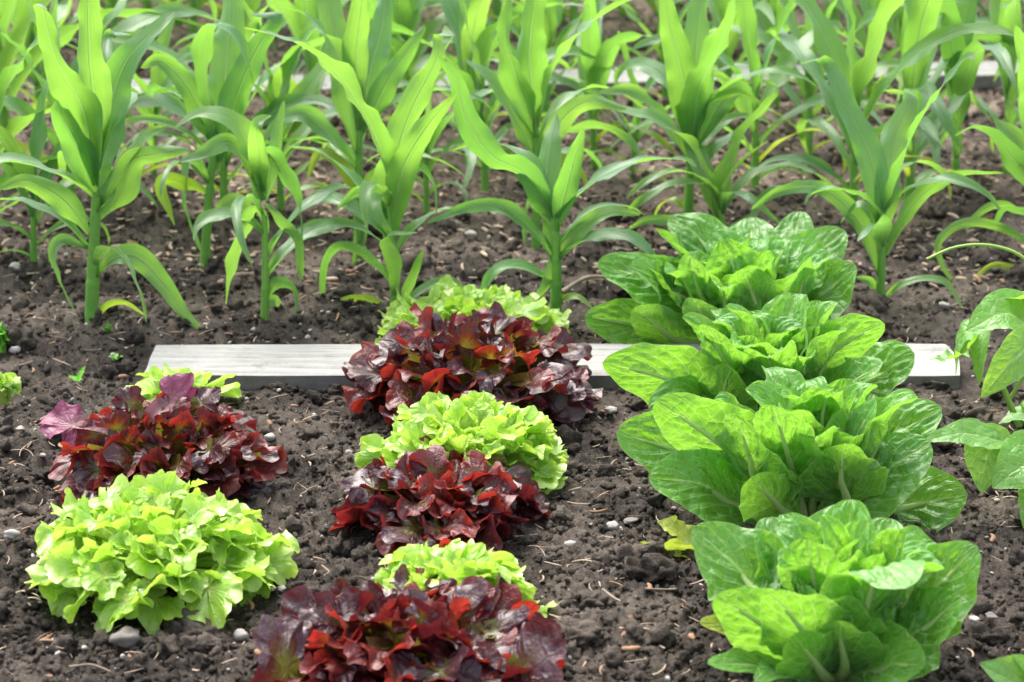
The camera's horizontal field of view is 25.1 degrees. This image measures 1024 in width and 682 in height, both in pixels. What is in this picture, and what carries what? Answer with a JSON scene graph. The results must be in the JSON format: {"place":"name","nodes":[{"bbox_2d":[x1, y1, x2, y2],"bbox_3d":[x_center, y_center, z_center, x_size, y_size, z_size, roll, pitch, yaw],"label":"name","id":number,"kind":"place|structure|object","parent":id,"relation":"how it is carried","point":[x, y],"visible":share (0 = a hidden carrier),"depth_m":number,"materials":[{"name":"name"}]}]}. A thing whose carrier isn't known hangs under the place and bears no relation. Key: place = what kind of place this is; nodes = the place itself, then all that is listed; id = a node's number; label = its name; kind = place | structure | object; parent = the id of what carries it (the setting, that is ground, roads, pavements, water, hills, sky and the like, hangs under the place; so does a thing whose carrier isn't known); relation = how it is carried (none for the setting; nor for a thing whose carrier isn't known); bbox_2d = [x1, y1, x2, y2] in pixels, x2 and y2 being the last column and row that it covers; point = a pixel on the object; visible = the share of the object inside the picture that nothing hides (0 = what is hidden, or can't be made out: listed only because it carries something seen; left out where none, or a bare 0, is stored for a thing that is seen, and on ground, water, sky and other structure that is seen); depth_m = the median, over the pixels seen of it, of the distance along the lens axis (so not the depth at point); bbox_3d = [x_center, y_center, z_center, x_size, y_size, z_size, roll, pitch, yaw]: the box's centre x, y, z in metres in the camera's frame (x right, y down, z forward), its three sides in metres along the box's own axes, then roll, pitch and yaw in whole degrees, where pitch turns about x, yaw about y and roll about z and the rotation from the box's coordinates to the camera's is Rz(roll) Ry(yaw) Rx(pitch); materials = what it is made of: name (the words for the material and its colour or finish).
{"place":"outdoors","nodes":[
{"label":"outdoors","id":0,"kind":"place"},
{"bbox_2d":[0,0,1023,681],"bbox_3d":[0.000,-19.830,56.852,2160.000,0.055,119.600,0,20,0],"label":"soil","id":1,"kind":"structure","parent":0,"point":[970,390],"depth_m":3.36,"materials":[{"name":"brown soil"}]},
{"bbox_2d":[0,322,9,352],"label":"leafy tuft","id":2,"kind":"object","parent":1,"relation":"on","point":[3,336],"visible":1,"depth_m":3.27,"materials":[{"name":"green plant"}]},
{"bbox_2d":[0,372,21,405],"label":"frilly lettuce","id":3,"kind":"object","parent":1,"relation":"on","point":[10,384],"visible":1,"depth_m":3.08,"materials":[{"name":"green plant"}]},
{"bbox_2d":[4,529,20,538],"bbox_3d":[-0.579,0.223,2.670,0.020,0.012,0.014,0,20,0],"label":"pebble","id":4,"kind":"object","parent":1,"relation":"on","point":[12,533],"visible":1,"depth_m":2.66,"materials":[{"name":"grey stone"}]},
{"bbox_2d":[9,262,20,269],"bbox_3d":[-0.773,-0.117,3.582,0.018,0.012,0.017,0,20,0],"label":"pebble","id":5,"kind":"object","parent":1,"relation":"on","point":[14,265],"visible":1,"depth_m":3.58,"materials":[{"name":"grey stone"}]},
{"bbox_2d":[9,346,20,353],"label":"pebble","id":6,"kind":"object","parent":1,"relation":"on","point":[14,349],"visible":1,"depth_m":3.26,"materials":[{"name":"grey stone"}]},
{"bbox_2d":[0,12,77,121],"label":"corn plant","id":7,"kind":"object","parent":1,"relation":"on","point":[28,84],"visible":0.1,"depth_m":4.37,"materials":[{"name":"green plant"}]},
{"bbox_2d":[0,0,102,145],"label":"corn plant","id":8,"kind":"object","parent":1,"relation":"on","point":[63,10],"visible":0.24,"depth_m":4.30,"materials":[{"name":"green plant"}]},
{"bbox_2d":[0,25,109,264],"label":"corn plant","id":9,"kind":"object","parent":1,"relation":"on","point":[37,139],"visible":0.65,"depth_m":3.57,"materials":[{"name":"green plant"}]},
{"bbox_2d":[69,366,84,381],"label":"seedling","id":10,"kind":"object","parent":1,"relation":"on","point":[78,377],"visible":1,"depth_m":3.18,"materials":[{"name":"green plant"}]},
{"bbox_2d":[0,33,157,216],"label":"corn plant","id":11,"kind":"object","parent":1,"relation":"on","point":[16,125],"visible":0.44,"depth_m":3.58,"materials":[{"name":"green plant"}]},
{"bbox_2d":[69,663,110,671],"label":"twig","id":12,"kind":"object","parent":1,"relation":"on","point":[85,664],"visible":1,"depth_m":2.38,"materials":[{"name":"beige wood"}]},
{"bbox_2d":[0,0,200,328],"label":"corn plant","id":13,"kind":"object","parent":1,"relation":"on","point":[96,97],"visible":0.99,"depth_m":3.28,"materials":[{"name":"green plant"}]},
{"bbox_2d":[0,0,214,171],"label":"corn plant","id":14,"kind":"object","parent":1,"relation":"on","point":[18,31],"visible":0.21,"depth_m":3.96,"materials":[{"name":"green plant"}]},
{"bbox_2d":[72,0,143,67],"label":"corn plant","id":15,"kind":"object","parent":1,"relation":"on","point":[111,4],"visible":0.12,"depth_m":4.90,"materials":[{"name":"green plant"}]},
{"bbox_2d":[0,0,219,206],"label":"corn plant","id":16,"kind":"object","parent":1,"relation":"on","point":[20,106],"visible":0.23,"depth_m":3.83,"materials":[{"name":"green plant"}]},
{"bbox_2d":[33,0,208,175],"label":"corn plant","id":17,"kind":"object","parent":1,"relation":"on","point":[158,76],"visible":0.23,"depth_m":4.06,"materials":[{"name":"green plant"}]},
{"bbox_2d":[108,626,140,647],"bbox_3d":[-0.408,0.313,2.428,0.036,0.022,0.028,0,20,0],"label":"stone","id":18,"kind":"object","parent":1,"relation":"on","point":[126,637],"visible":1,"depth_m":2.42,"materials":[{"name":"grey stone"}]},
{"bbox_2d":[66,0,209,26],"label":"corn plant","id":19,"kind":"object","parent":1,"relation":"on","point":[148,4],"visible":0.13,"depth_m":5.16,"materials":[{"name":"green plant"}]},
{"bbox_2d":[125,0,181,24],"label":"corn plant","id":20,"kind":"object","parent":1,"relation":"on","point":[177,22],"visible":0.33,"depth_m":5.26,"materials":[{"name":"green plant"}]},
{"bbox_2d":[24,469,299,635],"bbox_3d":[-0.388,0.224,2.559,0.301,0.125,0.297,0,20,0],"label":"frilly lettuce","id":21,"kind":"object","parent":1,"relation":"on","point":[135,547],"visible":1,"depth_m":2.52,"materials":[{"name":"green plant"}]},
{"bbox_2d":[37,372,287,517],"bbox_3d":[-0.425,0.132,2.781,0.277,0.168,0.270,-18,27,-40],"label":"frilly lettuce","id":22,"kind":"object","parent":1,"relation":"on","point":[212,446],"visible":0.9,"depth_m":2.75,"materials":[{"name":"red plant"}]},
{"bbox_2d":[104,0,262,42],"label":"corn plant","id":23,"kind":"object","parent":1,"relation":"on","point":[198,5],"visible":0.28,"depth_m":4.96,"materials":[{"name":"green plant"}]},
{"bbox_2d":[125,363,241,401],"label":"frilly lettuce","id":24,"kind":"object","parent":1,"relation":"on","point":[148,384],"visible":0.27,"depth_m":3.08,"materials":[{"name":"green plant"}]},
{"bbox_2d":[125,0,282,268],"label":"corn plant","id":25,"kind":"object","parent":1,"relation":"on","point":[231,54],"visible":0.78,"depth_m":3.56,"materials":[{"name":"green plant"}]},
{"bbox_2d":[171,0,261,49],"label":"corn plant","id":26,"kind":"object","parent":1,"relation":"on","point":[253,5],"visible":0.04,"depth_m":4.46,"materials":[{"name":"green plant"}]},
{"bbox_2d":[217,272,253,282],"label":"twig","id":27,"kind":"object","parent":1,"relation":"on","point":[242,274],"visible":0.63,"depth_m":3.53,"materials":[{"name":"beige wood"}]},
{"bbox_2d":[234,629,247,639],"bbox_3d":[-0.289,0.314,2.461,0.016,0.012,0.014,0,20,0],"label":"pebble","id":28,"kind":"object","parent":1,"relation":"on","point":[240,634],"visible":1,"depth_m":2.46,"materials":[{"name":"grey stone"}]},
{"bbox_2d":[113,0,397,199],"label":"corn plant","id":29,"kind":"object","parent":1,"relation":"on","point":[170,104],"visible":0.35,"depth_m":3.80,"materials":[{"name":"green plant"}]},
{"bbox_2d":[264,433,275,440],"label":"pebble","id":30,"kind":"object","parent":1,"relation":"on","point":[269,436],"visible":1,"depth_m":2.97,"materials":[{"name":"grey stone"}]},
{"bbox_2d":[138,0,405,210],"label":"corn plant","id":31,"kind":"object","parent":1,"relation":"on","point":[308,84],"visible":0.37,"depth_m":3.85,"materials":[{"name":"green plant"}]},
{"bbox_2d":[175,101,380,320],"bbox_3d":[-0.294,-0.166,3.318,0.326,0.352,0.230,-14,24,-33],"label":"corn plant","id":32,"kind":"object","parent":1,"relation":"on","point":[264,165],"visible":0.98,"depth_m":3.32,"materials":[{"name":"green plant"}]},
{"bbox_2d":[257,64,320,137],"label":"plant","id":33,"kind":"object","parent":1,"relation":"on","point":[277,78],"visible":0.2,"depth_m":4.30,"materials":[{"name":"green plant"}]},
{"bbox_2d":[266,0,347,144],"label":"corn plant","id":34,"kind":"object","parent":1,"relation":"on","point":[300,25],"visible":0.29,"depth_m":4.21,"materials":[{"name":"green plant"}]},
{"bbox_2d":[245,26,462,303],"bbox_3d":[-0.203,-0.247,3.350,0.292,0.457,0.236,6,21,15],"label":"corn plant","id":35,"kind":"object","parent":1,"relation":"on","point":[401,141],"visible":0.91,"depth_m":3.35,"materials":[{"name":"green plant"}]},
{"bbox_2d":[280,0,453,111],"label":"corn plant","id":36,"kind":"object","parent":1,"relation":"on","point":[445,41],"visible":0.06,"depth_m":4.50,"materials":[{"name":"green plant"}]},
{"bbox_2d":[263,0,495,263],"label":"corn plant","id":37,"kind":"object","parent":1,"relation":"on","point":[359,43],"visible":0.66,"depth_m":3.62,"materials":[{"name":"green plant"}]},
{"bbox_2d":[268,2,519,53],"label":"corn plant","id":38,"kind":"object","parent":1,"relation":"on","point":[346,9],"visible":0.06,"depth_m":4.85,"materials":[{"name":"green plant"}]},
{"bbox_2d":[303,34,492,212],"bbox_3d":[-0.177,-0.338,3.797,0.458,0.330,0.146,11,23,27],"label":"corn plant","id":39,"kind":"object","parent":1,"relation":"on","point":[471,156],"visible":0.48,"depth_m":3.82,"materials":[{"name":"green plant"}]},
{"bbox_2d":[251,564,566,681],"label":"frilly lettuce","id":40,"kind":"object","parent":1,"relation":"on","point":[474,629],"visible":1,"depth_m":2.33,"materials":[{"name":"red plant"}]},
{"bbox_2d":[327,0,519,141],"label":"corn plant","id":41,"kind":"object","parent":1,"relation":"on","point":[407,13],"visible":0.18,"depth_m":4.30,"materials":[{"name":"green plant"}]},
{"bbox_2d":[329,435,550,555],"bbox_3d":[-0.084,0.187,2.715,0.264,0.104,0.283,0,20,0],"label":"frilly lettuce","id":42,"kind":"object","parent":1,"relation":"on","point":[431,495],"visible":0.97,"depth_m":2.67,"materials":[{"name":"red plant"}]},
{"bbox_2d":[355,390,568,493],"bbox_3d":[-0.061,0.127,2.842,0.270,0.132,0.258,0,20,0],"label":"frilly lettuce","id":43,"kind":"object","parent":1,"relation":"on","point":[486,423],"visible":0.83,"depth_m":2.81,"materials":[{"name":"green plant"}]},
{"bbox_2d":[422,0,501,49],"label":"corn plant","id":44,"kind":"object","parent":1,"relation":"on","point":[496,7],"visible":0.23,"depth_m":4.98,"materials":[{"name":"green plant"}]},
{"bbox_2d":[374,538,556,617],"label":"frilly lettuce","id":45,"kind":"object","parent":1,"relation":"on","point":[458,561],"visible":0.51,"depth_m":2.51,"materials":[{"name":"green plant"}]},
{"bbox_2d":[464,230,476,236],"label":"pebble","id":46,"kind":"object","parent":1,"relation":"on","point":[470,233],"visible":1,"depth_m":3.73,"materials":[{"name":"grey stone"}]},
{"bbox_2d":[341,301,602,425],"bbox_3d":[-0.054,0.035,3.069,0.350,0.172,0.365,0,20,0],"label":"frilly lettuce","id":47,"kind":"object","parent":1,"relation":"on","point":[497,352],"visible":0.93,"depth_m":3.02,"materials":[{"name":"red plant"}]},
{"bbox_2d":[374,274,571,343],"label":"frilly lettuce","id":48,"kind":"object","parent":1,"relation":"on","point":[447,297],"visible":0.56,"depth_m":3.31,"materials":[{"name":"green plant"}]},
{"bbox_2d":[392,0,615,191],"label":"corn plant","id":49,"kind":"object","parent":1,"relation":"on","point":[487,116],"visible":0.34,"depth_m":3.99,"materials":[{"name":"green plant"}]},
{"bbox_2d":[434,0,588,164],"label":"corn plant","id":50,"kind":"object","parent":1,"relation":"on","point":[481,35],"visible":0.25,"depth_m":4.07,"materials":[{"name":"green plant"}]},
{"bbox_2d":[0,0,1023,287],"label":"wood chips","id":51,"kind":"object","parent":1,"relation":"on","point":[498,178],"visible":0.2,"depth_m":3.91,"materials":[{"name":"wood"}]},
{"bbox_2d":[418,0,605,120],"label":"corn plant","id":52,"kind":"object","parent":1,"relation":"on","point":[553,16],"visible":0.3,"depth_m":4.36,"materials":[{"name":"green plant"}]},
{"bbox_2d":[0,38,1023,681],"bbox_3d":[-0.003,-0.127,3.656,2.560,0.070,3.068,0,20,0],"label":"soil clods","id":53,"kind":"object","parent":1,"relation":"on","point":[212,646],"visible":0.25,"depth_m":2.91,"materials":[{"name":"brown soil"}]},
{"bbox_2d":[0,233,1023,681],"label":"straw bits","id":54,"kind":"object","parent":1,"relation":"on","point":[360,443],"visible":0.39,"depth_m":2.91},
{"bbox_2d":[2,2,1023,680],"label":"grit","id":55,"kind":"object","parent":1,"relation":"on","point":[122,656],"visible":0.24,"depth_m":3.32,"materials":[{"name":"grey stone"}]},
{"bbox_2d":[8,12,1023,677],"bbox_3d":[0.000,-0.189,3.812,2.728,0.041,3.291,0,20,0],"label":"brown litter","id":56,"kind":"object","parent":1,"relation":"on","point":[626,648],"visible":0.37,"depth_m":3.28,"materials":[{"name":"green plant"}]},
{"bbox_2d":[424,0,640,95],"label":"corn plant","id":57,"kind":"object","parent":1,"relation":"on","point":[516,21],"visible":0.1,"depth_m":4.51,"materials":[{"name":"green plant"}]},
{"bbox_2d":[144,343,959,390],"bbox_3d":[0.059,0.038,3.207,1.123,0.033,0.126,0,20,0],"label":"wooden board","id":58,"kind":"object","parent":1,"relation":"on","point":[251,367],"visible":0.36,"depth_m":3.19,"materials":[{"name":"grey wood"}]},
{"bbox_2d":[465,0,644,249],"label":"corn plant","id":59,"kind":"object","parent":1,"relation":"on","point":[518,82],"visible":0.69,"depth_m":3.63,"materials":[{"name":"green plant"}]},
{"bbox_2d":[427,58,696,312],"bbox_3d":[0.075,-0.222,3.346,0.400,0.415,0.194,0,20,0],"label":"corn plant","id":60,"kind":"object","parent":1,"relation":"on","point":[550,185],"visible":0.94,"depth_m":3.36,"materials":[{"name":"green plant"}]},
{"bbox_2d":[131,61,1001,97],"bbox_3d":[0.239,-0.535,4.748,2.142,0.035,0.122,-2,20,-5],"label":"wooden board","id":61,"kind":"object","parent":1,"relation":"on","point":[986,73],"visible":0.04,"depth_m":4.73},
{"bbox_2d":[564,540,576,546],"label":"pebble","id":62,"kind":"object","parent":1,"relation":"on","point":[570,543],"visible":1,"depth_m":2.64,"materials":[{"name":"grey stone"}]},
{"bbox_2d":[207,380,949,395],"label":"soil clods","id":63,"kind":"object","parent":1,"relation":"on","point":[335,389],"visible":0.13,"depth_m":3.14,"materials":[{"name":"brown soil"}]},
{"bbox_2d":[562,275,605,294],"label":"twig","id":64,"kind":"object","parent":1,"relation":"on","point":[573,284],"visible":0.62,"depth_m":3.52,"materials":[{"name":"beige wood"}]},
{"bbox_2d":[563,0,635,45],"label":"corn plant","id":65,"kind":"object","parent":1,"relation":"on","point":[572,15],"visible":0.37,"depth_m":5.00,"materials":[{"name":"green plant"}]},
{"bbox_2d":[541,0,674,168],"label":"corn plant","id":66,"kind":"object","parent":1,"relation":"on","point":[597,69],"visible":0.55,"depth_m":4.02,"materials":[{"name":"green plant"}]},
{"bbox_2d":[603,406,616,413],"bbox_3d":[0.130,0.091,3.046,0.020,0.010,0.015,0,20,0],"label":"pebble","id":67,"kind":"object","parent":1,"relation":"on","point":[610,409],"visible":1,"depth_m":3.04,"materials":[{"name":"grey stone"}]},
{"bbox_2d":[601,588,620,601],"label":"twig","id":68,"kind":"object","parent":1,"relation":"on","point":[609,594],"visible":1,"depth_m":2.52,"materials":[{"name":"beige wood"}]},
{"bbox_2d":[606,521,618,529],"bbox_3d":[0.118,0.216,2.693,0.015,0.011,0.013,0,20,0],"label":"pebble","id":69,"kind":"object","parent":1,"relation":"on","point":[612,525],"visible":1,"depth_m":2.69,"materials":[{"name":"grey stone"}]},
{"bbox_2d":[623,517,638,524],"bbox_3d":[0.140,0.211,2.714,0.019,0.006,0.016,0,20,0],"label":"pebble","id":70,"kind":"object","parent":1,"relation":"on","point":[630,520],"visible":1,"depth_m":2.71,"materials":[{"name":"stone"}]},
{"bbox_2d":[550,31,714,181],"bbox_3d":[0.222,-0.410,4.050,0.319,0.290,0.160,2,20,6],"label":"corn plant","id":71,"kind":"object","parent":1,"relation":"on","point":[650,82],"visible":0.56,"depth_m":4.05,"materials":[{"name":"green plant"}]},
{"bbox_2d":[619,0,655,16],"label":"corn plant","id":72,"kind":"object","parent":1,"relation":"on","point":[621,14],"visible":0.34,"depth_m":5.35,"materials":[{"name":"green plant"}]},
{"bbox_2d":[644,0,659,46],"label":"corn plant","id":73,"kind":"object","parent":1,"relation":"on","point":[651,4],"visible":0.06,"depth_m":5.06,"materials":[{"name":"green plant"}]},
{"bbox_2d":[644,588,675,589],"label":"twig","id":74,"kind":"object","parent":1,"relation":"on","point":[659,588],"visible":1,"depth_m":2.54,"materials":[{"name":"beige wood"}]},
{"bbox_2d":[569,0,764,105],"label":"corn plant","id":75,"kind":"object","parent":1,"relation":"on","point":[631,13],"visible":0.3,"depth_m":4.52,"materials":[{"name":"green plant"}]},
{"bbox_2d":[640,515,694,559],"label":"leaf","id":76,"kind":"object","parent":1,"relation":"on","point":[679,529],"visible":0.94,"depth_m":2.66,"materials":[{"name":"yellow plant"}]},
{"bbox_2d":[597,0,817,214],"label":"corn plant","id":77,"kind":"object","parent":1,"relation":"on","point":[683,75],"visible":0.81,"depth_m":3.73,"materials":[{"name":"green plant"}]},
{"bbox_2d":[584,211,856,343],"bbox_3d":[0.324,-0.074,3.296,0.285,0.188,0.344,18,27,39],"label":"romaine lettuce","id":78,"kind":"object","parent":1,"relation":"on","point":[752,263],"visible":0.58,"depth_m":3.28,"materials":[{"name":"green plant"}]},
{"bbox_2d":[617,80,833,229],"bbox_3d":[0.340,-0.272,3.690,0.395,0.271,0.261,0,20,0],"label":"corn plant","id":79,"kind":"object","parent":1,"relation":"on","point":[719,192],"visible":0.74,"depth_m":3.69,"materials":[{"name":"green plant"}]},
{"bbox_2d":[608,0,883,190],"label":"corn plant","id":80,"kind":"object","parent":1,"relation":"on","point":[746,17],"visible":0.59,"depth_m":3.94,"materials":[{"name":"green plant"}]},
{"bbox_2d":[644,0,863,124],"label":"corn plant","id":81,"kind":"object","parent":1,"relation":"on","point":[717,8],"visible":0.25,"depth_m":4.36,"materials":[{"name":"green plant"}]},
{"bbox_2d":[602,292,914,411],"bbox_3d":[0.316,0.034,2.974,0.401,0.192,0.225,0,20,0],"label":"romaine lettuce","id":82,"kind":"object","parent":1,"relation":"on","point":[740,346],"visible":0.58,"depth_m":2.95,"materials":[{"name":"green plant"}]},
{"bbox_2d":[739,0,805,107],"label":"corn plant","id":83,"kind":"object","parent":1,"relation":"on","point":[764,22],"visible":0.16,"depth_m":4.54,"materials":[{"name":"green plant"}]},
{"bbox_2d":[616,366,967,532],"bbox_3d":[0.330,0.136,2.720,0.413,0.205,0.221,0,20,0],"label":"romaine lettuce","id":84,"kind":"object","parent":1,"relation":"on","point":[797,442],"visible":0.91,"depth_m":2.69,"materials":[{"name":"green plant"}]},
{"bbox_2d":[735,0,896,49],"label":"corn plant","id":85,"kind":"object","parent":1,"relation":"on","point":[835,13],"visible":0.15,"depth_m":4.99,"materials":[{"name":"green plant"}]},
{"bbox_2d":[691,499,980,681],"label":"romaine lettuce","id":86,"kind":"object","parent":1,"relation":"on","point":[850,590],"visible":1,"depth_m":2.31,"materials":[{"name":"green plant"}]},
{"bbox_2d":[709,0,968,164],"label":"corn plant","id":87,"kind":"object","parent":1,"relation":"on","point":[808,89],"visible":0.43,"depth_m":4.15,"materials":[{"name":"green plant"}]},
{"bbox_2d":[751,52,1002,308],"bbox_3d":[0.573,-0.250,3.404,0.260,0.430,0.360,-14,25,-33],"label":"corn plant","id":88,"kind":"object","parent":1,"relation":"on","point":[881,166],"visible":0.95,"depth_m":3.43,"materials":[{"name":"green plant"}]},
{"bbox_2d":[747,0,1013,223],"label":"corn plant","id":89,"kind":"object","parent":1,"relation":"on","point":[857,70],"visible":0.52,"depth_m":3.78,"materials":[{"name":"green plant"}]},
{"bbox_2d":[801,6,976,102],"bbox_3d":[0.767,-0.655,4.518,0.474,0.424,0.148,9,22,23],"label":"corn plant","id":90,"kind":"object","parent":1,"relation":"on","point":[894,30],"visible":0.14,"depth_m":4.54,"materials":[{"name":"green plant"}]},
{"bbox_2d":[795,0,988,109],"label":"corn plant","id":91,"kind":"object","parent":1,"relation":"on","point":[860,32],"visible":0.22,"depth_m":4.40,"materials":[{"name":"green plant"}]},
{"bbox_2d":[853,0,1004,197],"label":"corn plant","id":92,"kind":"object","parent":1,"relation":"on","point":[921,19],"visible":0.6,"depth_m":3.82,"materials":[{"name":"green plant"}]},
{"bbox_2d":[915,0,1015,188],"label":"corn plant","id":93,"kind":"object","parent":1,"relation":"on","point":[959,85],"visible":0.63,"depth_m":3.93,"materials":[{"name":"green plant"}]},
{"bbox_2d":[926,243,1023,426],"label":"bean plant","id":94,"kind":"object","parent":1,"relation":"on","point":[1002,308],"visible":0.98,"depth_m":2.96,"materials":[{"name":"green plant"}]},
{"bbox_2d":[926,412,1023,527],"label":"bean plant","id":95,"kind":"object","parent":1,"relation":"on","point":[994,454],"visible":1,"depth_m":2.70,"materials":[{"name":"green plant"}]},
{"bbox_2d":[934,25,1023,278],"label":"corn plant","id":96,"kind":"object","parent":1,"relation":"on","point":[1007,138],"visible":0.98,"depth_m":3.55,"materials":[{"name":"green plant"}]},
{"bbox_2d":[941,0,1021,173],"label":"corn plant","id":97,"kind":"object","parent":1,"relation":"on","point":[1005,13],"visible":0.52,"depth_m":4.05,"materials":[{"name":"green plant"}]},
{"bbox_2d":[985,612,998,620],"bbox_3d":[0.516,0.296,2.480,0.014,0.008,0.012,0,20,0],"label":"pebble","id":98,"kind":"object","parent":1,"relation":"on","point":[992,616],"visible":1,"depth_m":2.48,"materials":[{"name":"stone"}]},
{"bbox_2d":[977,0,1023,57],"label":"corn plant","id":99,"kind":"object","parent":1,"relation":"on","point":[984,19],"visible":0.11,"depth_m":4.64,"materials":[{"name":"green plant"}]},
{"bbox_2d":[977,0,1023,43],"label":"corn plant","id":100,"kind":"object","parent":1,"relation":"on","point":[980,5],"visible":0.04,"depth_m":5.07,"materials":[{"name":"green plant"}]},
{"bbox_2d":[980,654,1023,681],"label":"plant","id":101,"kind":"object","parent":1,"relation":"on","point":[1009,668],"visible":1,"depth_m":2.27,"materials":[{"name":"green plant"}]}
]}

